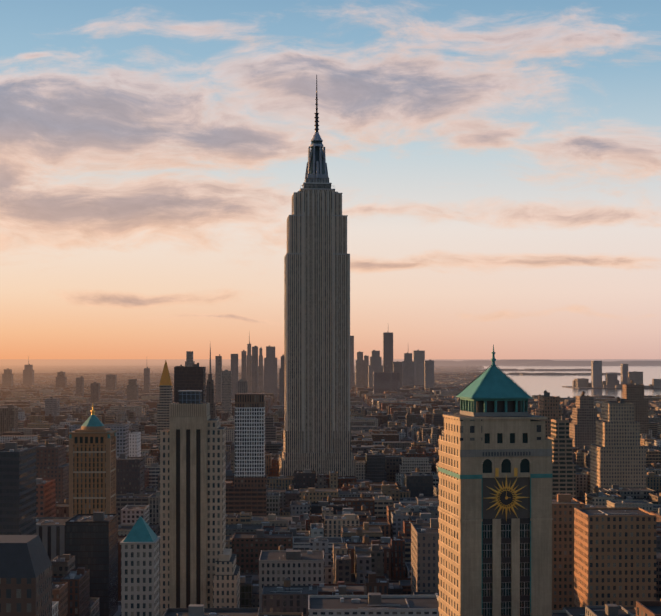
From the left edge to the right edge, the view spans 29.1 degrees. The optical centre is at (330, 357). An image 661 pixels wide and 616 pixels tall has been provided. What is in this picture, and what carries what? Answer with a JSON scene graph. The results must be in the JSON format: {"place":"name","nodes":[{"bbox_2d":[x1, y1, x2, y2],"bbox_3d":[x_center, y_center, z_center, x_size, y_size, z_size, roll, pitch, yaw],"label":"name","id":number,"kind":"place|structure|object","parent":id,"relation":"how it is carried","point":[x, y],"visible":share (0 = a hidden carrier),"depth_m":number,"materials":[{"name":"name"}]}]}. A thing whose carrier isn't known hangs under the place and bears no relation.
{"place":"outdoors","nodes":[
{"label":"outdoors","id":0,"kind":"place"},
{"bbox_2d":[0,359,660,615],"bbox_3d":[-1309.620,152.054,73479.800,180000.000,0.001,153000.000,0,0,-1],"label":"ground","id":1,"kind":"structure","parent":0,"point":[95,362],"depth_m":55851.57,"materials":[{"name":"grey"}]},
{"bbox_2d":[68,405,116,516],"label":"brick tower","id":2,"kind":"structure","parent":1,"relation":"on","point":[92,464],"depth_m":888.55,"materials":[{"name":"brick"}]},
{"bbox_2d":[160,390,239,615],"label":"striped tower","id":3,"kind":"structure","parent":1,"relation":"on","point":[198,562],"depth_m":591.63,"materials":[{"name":"stone"}]},
{"bbox_2d":[226,393,266,515],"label":"building","id":4,"kind":"structure","parent":1,"relation":"on","point":[246,491],"depth_m":991.37,"materials":[{"name":"stone"}]},
{"bbox_2d":[114,437,413,615],"bbox_3d":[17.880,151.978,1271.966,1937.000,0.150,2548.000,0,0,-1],"label":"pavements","id":5,"kind":"structure","parent":1,"relation":"on","point":[118,613],"depth_m":779.79,"materials":[{"name":"grey concrete"}]},
{"bbox_2d":[279,75,371,481],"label":"skyscraper","id":6,"kind":"structure","parent":1,"relation":"on","point":[316,434],"depth_m":1292.75,"materials":[{"name":"stone"}]},
{"bbox_2d":[0,332,660,615],"bbox_3d":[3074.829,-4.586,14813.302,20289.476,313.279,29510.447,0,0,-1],"label":"city","id":7,"kind":"object","parent":1,"relation":"on","point":[332,543],"visible":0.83,"depth_m":1037.97,"materials":[{"name":"stone"}]},
{"bbox_2d":[438,344,552,615],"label":"clock tower","id":8,"kind":"structure","parent":1,"relation":"on","point":[495,518],"depth_m":342.73,"materials":[{"name":"stone"}]},
{"bbox_2d":[0,0,660,358],"label":"sky","id":9,"kind":"structure","parent":0,"point":[495,165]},
{"bbox_2d":[479,366,660,397],"bbox_3d":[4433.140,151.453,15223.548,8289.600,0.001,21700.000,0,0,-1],"label":"water","id":10,"kind":"structure","parent":0,"point":[531,385],"depth_m":8996.72,"materials":[{"name":"grey liquid"}]}
]}

